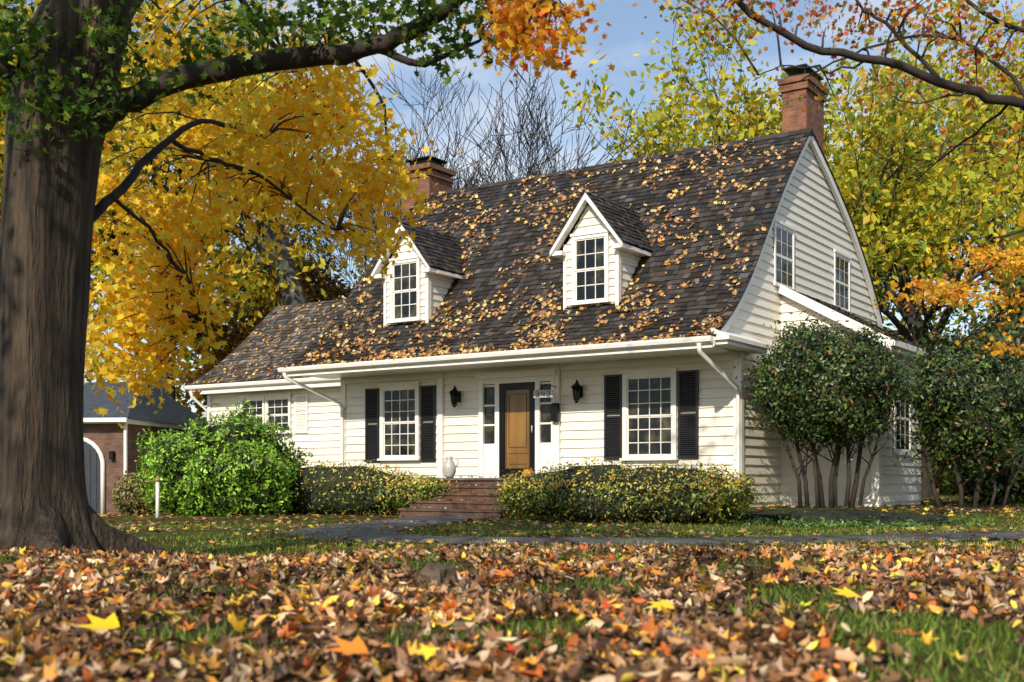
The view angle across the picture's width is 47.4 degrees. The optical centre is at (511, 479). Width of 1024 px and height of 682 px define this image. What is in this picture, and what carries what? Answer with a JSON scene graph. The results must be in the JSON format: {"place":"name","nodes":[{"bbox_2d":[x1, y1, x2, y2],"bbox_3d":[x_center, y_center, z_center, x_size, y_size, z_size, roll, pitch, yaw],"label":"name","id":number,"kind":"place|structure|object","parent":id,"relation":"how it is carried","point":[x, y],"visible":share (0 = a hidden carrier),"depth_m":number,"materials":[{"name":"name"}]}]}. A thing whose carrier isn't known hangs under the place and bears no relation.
{"place":"outdoors","nodes":[
{"label":"outdoors","id":0,"kind":"place"},
{"bbox_2d":[0,492,1023,681],"bbox_3d":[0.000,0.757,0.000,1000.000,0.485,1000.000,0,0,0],"label":"ground","id":1,"kind":"structure","parent":0,"point":[587,674],"depth_m":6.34,"materials":[{"name":"plant"}]},
{"bbox_2d":[0,0,164,281],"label":"maple tree","id":2,"kind":"object","parent":1,"relation":"on","point":[30,15],"visible":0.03,"depth_m":37.89,"materials":[{"name":"yellow plant"}]},
{"bbox_2d":[111,469,165,515],"bbox_3d":[-8.758,0.356,27.587,1.406,1.214,1.274,0,0,0],"label":"round shrub","id":3,"kind":"object","parent":1,"relation":"on","point":[125,494],"visible":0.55,"depth_m":27.15,"materials":[{"name":"green plant"}]},
{"bbox_2d":[83,382,206,513],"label":"brick garage","id":4,"kind":"structure","parent":1,"relation":"on","point":[111,453],"depth_m":34.17,"materials":[{"name":"brick"}]},
{"bbox_2d":[84,437,114,513],"bbox_3d":[-12.605,-0.131,34.127,2.020,2.282,0.168,0,0,8],"label":"arched door","id":5,"kind":"structure","parent":4,"relation":"in","point":[94,461],"depth_m":34.08,"materials":[{"name":"grey wood"}]},
{"bbox_2d":[155,477,160,517],"bbox_3d":[-7.297,0.410,24.000,0.111,0.940,0.111,0,0,-23],"label":"path marker post","id":6,"kind":"object","parent":1,"relation":"on","point":[157,479],"visible":0.87,"depth_m":23.96,"materials":[{"name":"white metal"}]},
{"bbox_2d":[0,0,355,399],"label":"maple tree","id":7,"kind":"object","parent":1,"relation":"on","point":[240,273],"visible":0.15,"depth_m":39.63,"materials":[{"name":"yellow plant"}]},
{"bbox_2d":[125,398,313,516],"bbox_3d":[-6.639,-0.233,26.053,4.191,3.196,3.548,0,0,0],"label":"azalea bush","id":8,"kind":"object","parent":1,"relation":"on","point":[241,463],"visible":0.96,"depth_m":25.17,"materials":[{"name":"green plant"}]},
{"bbox_2d":[91,0,391,368],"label":"leaning ash tree","id":9,"kind":"object","parent":1,"relation":"on","point":[296,296],"visible":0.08,"depth_m":40.69,"materials":[{"name":"yellow plant"}]},
{"bbox_2d":[156,232,364,417],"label":"maple tree","id":10,"kind":"object","parent":1,"relation":"on","point":[235,339],"visible":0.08,"depth_m":48.34,"materials":[{"name":"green plant"}]},
{"bbox_2d":[0,0,614,555],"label":"maple tree","id":11,"kind":"object","parent":1,"relation":"on","point":[70,102],"visible":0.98,"depth_m":10.04,"materials":[{"name":"yellow plant"}]},
{"bbox_2d":[272,458,457,515],"bbox_3d":[-4.489,0.240,26.924,8.195,1.535,1.931,0,0,34],"label":"boxwood hedge","id":12,"kind":"object","parent":1,"relation":"on","point":[338,489],"visible":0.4,"depth_m":25.55,"materials":[{"name":"green plant"}]},
{"bbox_2d":[256,41,547,300],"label":"bare tree","id":13,"kind":"object","parent":1,"relation":"on","point":[416,155],"visible":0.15,"depth_m":46.18,"materials":[{"name":"grey plant"}]},
{"bbox_2d":[417,563,458,588],"bbox_3d":[-0.399,0.563,6.301,0.208,0.230,0.199,0,0,33],"label":"rock","id":14,"kind":"object","parent":1,"relation":"on","point":[439,572],"visible":0.49,"depth_m":6.25,"materials":[{"name":"grey stone"}]},
{"bbox_2d":[398,478,524,518],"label":"brick steps","id":15,"kind":"structure","parent":1,"relation":"on","point":[480,505],"depth_m":24.45,"materials":[{"name":"red brick"}]},
{"bbox_2d":[443,456,458,477],"bbox_3d":[-1.391,-0.280,25.969,0.310,0.480,0.300,0,0,43],"label":"ceramic urn","id":16,"kind":"object","parent":15,"relation":"on","point":[449,467],"visible":0.91,"depth_m":25.88,"materials":[{"name":"white ceramic"}]},
{"bbox_2d":[412,476,518,509],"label":"fallen leaves on steps","id":17,"kind":"object","parent":15,"relation":"on","point":[463,492],"visible":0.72,"depth_m":24.50,"materials":[{"name":"orange plant"}]},
{"bbox_2d":[523,467,533,477],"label":"flowers","id":18,"kind":"object","parent":15,"relation":"on","point":[525,473],"visible":0.43,"depth_m":24.71,"materials":[{"name":"orange plant"}]},
{"bbox_2d":[0,542,1023,681],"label":"fallen leaves","id":19,"kind":"object","parent":1,"relation":"on","point":[459,659],"visible":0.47,"depth_m":4.63,"materials":[{"name":"brown plant"}]},
{"bbox_2d":[74,613,119,629],"bbox_3d":[-1.367,0.467,3.830,0.148,0.044,0.131,0,0,-19],"label":"maple leaf","id":20,"kind":"object","parent":19,"relation":"on","point":[111,621],"visible":1,"depth_m":3.86,"materials":[{"name":"yellow plant"}]},
{"bbox_2d":[324,635,367,654],"bbox_3d":[-0.483,0.480,3.384,0.128,0.040,0.127,0,0,-19],"label":"maple leaf","id":21,"kind":"object","parent":19,"relation":"on","point":[356,645],"visible":1,"depth_m":3.41,"materials":[{"name":"orange plant"}]},
{"bbox_2d":[491,569,513,576],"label":"maple leaf","id":22,"kind":"object","parent":19,"relation":"on","point":[507,571],"visible":0.96,"depth_m":6.30,"materials":[{"name":"orange plant"}]},
{"bbox_2d":[643,599,673,610],"bbox_3d":[0.586,0.505,4.689,0.128,0.036,0.101,0,0,-18],"label":"maple leaf","id":23,"kind":"object","parent":19,"relation":"on","point":[665,603],"visible":0.96,"depth_m":4.70,"materials":[{"name":"yellow plant"}]},
{"bbox_2d":[798,565,818,571],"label":"maple leaf","id":24,"kind":"object","parent":19,"relation":"on","point":[809,568],"visible":1,"depth_m":6.61,"materials":[{"name":"yellow plant"}]},
{"bbox_2d":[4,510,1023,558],"bbox_3d":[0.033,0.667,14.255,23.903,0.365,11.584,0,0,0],"label":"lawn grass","id":25,"kind":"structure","parent":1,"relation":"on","point":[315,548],"depth_m":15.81,"materials":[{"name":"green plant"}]},
{"bbox_2d":[366,20,662,261],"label":"bare tree","id":26,"kind":"object","parent":1,"relation":"on","point":[530,153],"visible":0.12,"depth_m":42.35,"materials":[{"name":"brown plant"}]},
{"bbox_2d":[84,204,954,486],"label":"background trees","id":27,"kind":"object","parent":1,"relation":"on","point":[92,286],"visible":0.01,"depth_m":63.05,"materials":[{"name":"yellow plant"}]},
{"bbox_2d":[510,103,582,175],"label":"bare tree","id":28,"kind":"object","parent":1,"relation":"on","point":[547,154],"depth_m":45.01,"materials":[{"name":"brown plant"}]},
{"bbox_2d":[85,205,1014,491],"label":"background trees","id":29,"kind":"object","parent":1,"relation":"on","point":[95,311],"visible":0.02,"depth_m":56.05,"materials":[{"name":"orange plant"}]},
{"bbox_2d":[97,496,1023,524],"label":"fallen leaves","id":30,"kind":"object","parent":1,"relation":"on","point":[113,515],"visible":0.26,"depth_m":22.79,"materials":[{"name":"orange plant"}]},
{"bbox_2d":[107,508,1023,557],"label":"fallen leaves","id":31,"kind":"object","parent":1,"relation":"on","point":[871,542],"visible":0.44,"depth_m":16.07,"materials":[{"name":"orange plant"}]},
{"bbox_2d":[211,143,921,506],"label":"walls","id":32,"kind":"structure","parent":1,"relation":"on","point":[809,211],"depth_m":25.64,"materials":[{"name":"white"}]},
{"bbox_2d":[239,395,264,427],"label":"window","id":33,"kind":"structure","parent":32,"relation":"attached to","point":[257,402],"depth_m":33.95,"materials":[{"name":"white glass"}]},
{"bbox_2d":[188,298,346,385],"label":"wing roof","id":34,"kind":"structure","parent":32,"relation":"attached to","point":[283,317],"depth_m":35.45,"materials":[{"name":"brown wood"}]},
{"bbox_2d":[194,297,345,382],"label":"fallen leaves on roof","id":35,"kind":"object","parent":34,"relation":"on","point":[318,313],"visible":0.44,"depth_m":35.20,"materials":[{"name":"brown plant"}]},
{"bbox_2d":[264,393,291,433],"bbox_3d":[-6.731,-1.890,33.441,1.080,1.140,0.110,0,0,34],"label":"window","id":36,"kind":"structure","parent":32,"relation":"attached to","point":[280,403],"depth_m":33.43,"materials":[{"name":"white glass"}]},
{"bbox_2d":[294,394,307,432],"bbox_3d":[-5.965,-1.870,32.967,0.500,1.100,0.039,0,0,34],"label":"shutter","id":37,"kind":"object","parent":32,"relation":"attached to","point":[299,405],"visible":1,"depth_m":32.97,"materials":[{"name":"white wood"}]},
{"bbox_2d":[365,388,379,461],"bbox_3d":[-3.460,-1.350,28.866,0.440,1.820,0.039,0,0,34],"label":"shutter","id":38,"kind":"object","parent":32,"relation":"attached to","point":[370,454],"visible":1,"depth_m":28.86,"materials":[{"name":"black wood"}]},
{"bbox_2d":[377,381,420,460],"bbox_3d":[-2.750,-1.420,28.344,1.300,1.900,0.110,0,0,34],"label":"window","id":39,"kind":"structure","parent":32,"relation":"attached to","point":[399,421],"depth_m":28.37,"materials":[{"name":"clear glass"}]},
{"bbox_2d":[420,385,435,460],"bbox_3d":[-2.009,-1.350,27.887,0.440,1.820,0.039,0,0,34],"label":"shutter","id":40,"kind":"object","parent":32,"relation":"attached to","point":[426,454],"visible":1,"depth_m":27.89,"materials":[{"name":"black wood"}]},
{"bbox_2d":[449,385,460,407],"bbox_3d":[-1.330,-1.951,27.267,0.251,0.521,0.310,0,0,34],"label":"wall lantern","id":41,"kind":"object","parent":32,"relation":"attached to","point":[455,394],"depth_m":27.20,"materials":[{"name":"black metal"}]},
{"bbox_2d":[184,335,739,478],"bbox_3d":[-3.076,-1.020,28.312,18.503,3.560,3.112,0,0,38],"label":"gutter and downspouts","id":42,"kind":"object","parent":32,"relation":"attached to","point":[698,340],"visible":0.76,"depth_m":25.33,"materials":[{"name":"white metal"}]},
{"bbox_2d":[284,333,706,368],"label":"fallen leaves in gutter","id":43,"kind":"object","parent":42,"relation":"in","point":[410,356],"visible":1,"depth_m":24.91,"materials":[{"name":"plant"}]},
{"bbox_2d":[475,369,555,477],"bbox_3d":[0.082,-1.250,26.427,2.160,2.420,0.124,0,0,34],"label":"front door","id":44,"kind":"structure","parent":32,"relation":"attached to","point":[516,429],"depth_m":26.46,"materials":[{"name":"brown wood"}]},
{"bbox_2d":[190,136,882,506],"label":"trim","id":45,"kind":"structure","parent":32,"relation":"attached to","point":[722,344],"depth_m":25.76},
{"bbox_2d":[533,384,555,397],"bbox_3d":[0.787,-1.946,25.550,0.543,0.292,0.414,0,0,-18],"label":"house number sign","id":46,"kind":"object","parent":45,"relation":"attached to","point":[542,393],"visible":1,"depth_m":25.51,"materials":[{"name":"white metal"}]},
{"bbox_2d":[551,403,559,421],"bbox_3d":[0.959,-1.495,25.760,0.160,0.409,0.120,0,0,34],"label":"wall mailbox","id":47,"kind":"object","parent":45,"relation":"attached to","point":[555,412],"depth_m":25.72,"materials":[{"name":"black metal"}]},
{"bbox_2d":[571,379,582,402],"bbox_3d":[1.423,-1.931,25.410,0.251,0.521,0.310,0,0,34],"label":"wall lantern","id":48,"kind":"object","parent":32,"relation":"attached to","point":[577,388],"depth_m":25.34,"materials":[{"name":"black metal"}]},
{"bbox_2d":[285,127,883,366],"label":"roof","id":49,"kind":"structure","parent":32,"relation":"on","point":[702,299],"depth_m":26.79,"materials":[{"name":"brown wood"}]},
{"bbox_2d":[371,221,464,324],"bbox_3d":[-1.928,-4.866,29.028,1.864,2.652,2.730,0,0,34],"label":"dormer","id":50,"kind":"object","parent":49,"relation":"on","point":[442,262],"visible":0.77,"depth_m":28.17,"materials":[{"name":"white"}]},
{"bbox_2d":[387,255,421,323],"bbox_3d":[-2.585,-4.580,28.052,0.980,1.560,0.110,0,0,34],"label":"dormer window","id":51,"kind":"structure","parent":50,"relation":"attached to","point":[405,293],"depth_m":28.07,"materials":[{"name":"white wood"}]},
{"bbox_2d":[397,155,455,217],"bbox_3d":[-2.438,-6.010,33.189,1.200,6.140,1.200,0,0,34],"label":"chimney","id":52,"kind":"object","parent":49,"relation":"on","point":[440,175],"visible":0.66,"depth_m":32.80,"materials":[{"name":"red brick"}]},
{"bbox_2d":[298,139,800,364],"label":"fallen leaves on roof","id":53,"kind":"object","parent":49,"relation":"on","point":[518,344],"visible":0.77,"depth_m":26.71,"materials":[{"name":"plant"}]},
{"bbox_2d":[549,191,652,309],"bbox_3d":[2.334,-4.866,26.153,1.869,2.652,2.730,0,0,34],"label":"dormer","id":54,"kind":"object","parent":49,"relation":"on","point":[629,243],"visible":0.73,"depth_m":25.27,"materials":[{"name":"white wood"}]},
{"bbox_2d":[569,229,610,305],"bbox_3d":[1.676,-4.580,25.179,0.980,1.560,0.110,0,0,34],"label":"dormer window","id":55,"kind":"structure","parent":54,"relation":"attached to","point":[590,267],"depth_m":25.20,"materials":[{"name":"white wood"}]},
{"bbox_2d":[777,63,828,152],"bbox_3d":[6.852,-8.100,27.407,0.750,2.920,1.380,0,0,34],"label":"chimney","id":56,"kind":"object","parent":49,"relation":"on","point":[793,88],"visible":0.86,"depth_m":26.98,"materials":[{"name":"red brick"}]},
{"bbox_2d":[604,374,621,458],"bbox_3d":[2.178,-1.350,25.064,0.440,1.820,0.039,0,0,34],"label":"shutter","id":57,"kind":"object","parent":32,"relation":"attached to","point":[612,427],"visible":1,"depth_m":25.07,"materials":[{"name":"black wood"}]},
{"bbox_2d":[619,367,678,460],"bbox_3d":[2.880,-1.370,24.548,1.340,1.920,0.110,0,0,34],"label":"window","id":58,"kind":"structure","parent":32,"relation":"attached to","point":[649,414],"depth_m":24.57,"materials":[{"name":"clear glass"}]},
{"bbox_2d":[678,370,698,458],"bbox_3d":[3.637,-1.350,24.080,0.460,1.820,0.039,0,0,34],"label":"shutter","id":59,"kind":"object","parent":32,"relation":"attached to","point":[688,435],"visible":1,"depth_m":24.07,"materials":[{"name":"black wood"}]},
{"bbox_2d":[773,218,795,290],"bbox_3d":[5.945,-4.870,25.389,0.050,1.420,1.230,0,0,34],"label":"window","id":60,"kind":"structure","parent":32,"relation":"attached to","point":[784,254],"depth_m":25.40,"materials":[{"name":"clear glass"}]},
{"bbox_2d":[833,249,850,311],"bbox_3d":[8.114,-4.850,28.606,0.050,1.420,1.230,0,0,34],"label":"window","id":61,"kind":"structure","parent":32,"relation":"attached to","point":[841,280],"depth_m":28.58,"materials":[{"name":"white glass"}]},
{"bbox_2d":[778,284,929,363],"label":"side room roof","id":62,"kind":"structure","parent":32,"relation":"attached to","point":[826,309],"depth_m":24.77,"materials":[{"name":"white wood"}]},
{"bbox_2d":[893,377,912,455],"bbox_3d":[8.569,-1.370,25.525,0.050,1.660,1.380,0,0,34],"label":"window","id":63,"kind":"structure","parent":32,"relation":"attached to","point":[899,449],"depth_m":25.52,"materials":[{"name":"white glass"}]},
{"bbox_2d":[167,391,969,494],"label":"background understory","id":64,"kind":"object","parent":1,"relation":"on","point":[943,481],"visible":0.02,"depth_m":43.71,"materials":[{"name":"green plant"}]},
{"bbox_2d":[485,456,775,525],"bbox_3d":[1.983,0.243,21.530,5.964,1.415,2.159,0,0,34],"label":"boxwood hedge","id":65,"kind":"object","parent":1,"relation":"on","point":[616,493],"visible":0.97,"depth_m":20.69,"materials":[{"name":"green plant"}]},
{"bbox_2d":[551,0,895,216],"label":"oak tree","id":66,"kind":"object","parent":1,"relation":"on","point":[757,125],"visible":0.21,"depth_m":41.71,"materials":[{"name":"yellow plant"}]},
{"bbox_2d":[730,309,925,507],"bbox_3d":[6.174,-1.410,23.029,3.638,4.124,3.258,0,0,0],"label":"holly shrub","id":67,"kind":"object","parent":1,"relation":"on","point":[824,386],"visible":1,"depth_m":22.31,"materials":[{"name":"green plant"}]},
{"bbox_2d":[633,0,1023,176],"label":"red maple tree","id":68,"kind":"object","parent":1,"relation":"on","point":[933,77],"visible":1,"depth_m":9.75,"materials":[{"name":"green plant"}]},
{"bbox_2d":[686,506,994,527],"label":"groundcover plants","id":69,"kind":"object","parent":1,"relation":"on","point":[797,517],"visible":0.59,"depth_m":19.77,"materials":[{"name":"green plant"}]},
{"bbox_2d":[832,587,861,597],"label":"maple leaf","id":70,"kind":"object","parent":1,"relation":"on","point":[846,592],"visible":0.96,"depth_m":5.00,"materials":[{"name":"yellow plant"}]},
{"bbox_2d":[715,45,1004,295],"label":"oak tree","id":71,"kind":"object","parent":1,"relation":"on","point":[933,60],"visible":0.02,"depth_m":50.33,"materials":[{"name":"yellow plant"}]},
{"bbox_2d":[781,24,1023,497],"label":"oak tree","id":72,"kind":"object","parent":1,"relation":"on","point":[889,242],"visible":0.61,"depth_m":35.55,"materials":[{"name":"yellow plant"}]},
{"bbox_2d":[822,0,1023,310],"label":"oak tree","id":73,"kind":"object","parent":1,"relation":"on","point":[1008,113],"visible":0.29,"depth_m":43.14,"materials":[{"name":"yellow plant"}]},
{"bbox_2d":[865,229,1023,368],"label":"japanese maple tree","id":74,"kind":"object","parent":1,"relation":"on","point":[1006,261],"visible":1,"depth_m":16.49,"materials":[{"name":"orange plant"}]},
{"bbox_2d":[887,309,1023,507],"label":"holly shrub","id":75,"kind":"object","parent":1,"relation":"on","point":[969,408],"visible":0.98,"depth_m":22.67,"materials":[{"name":"green plant"}]},
{"bbox_2d":[921,272,1023,504],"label":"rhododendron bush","id":76,"kind":"object","parent":1,"relation":"on","point":[1016,492],"visible":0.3,"depth_m":26.75,"materials":[{"name":"green plant"}]},
{"bbox_2d":[3,0,1023,417],"label":"sky","id":77,"kind":"structure","parent":0,"point":[624,39],"materials":[{"name":"blue"}]},
{"bbox_2d":[279,516,1023,545],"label":"garden path","id":78,"kind":"structure","parent":0,"point":[362,531],"depth_m":15.10,"materials":[{"name":"grey asphalt"}]}
]}

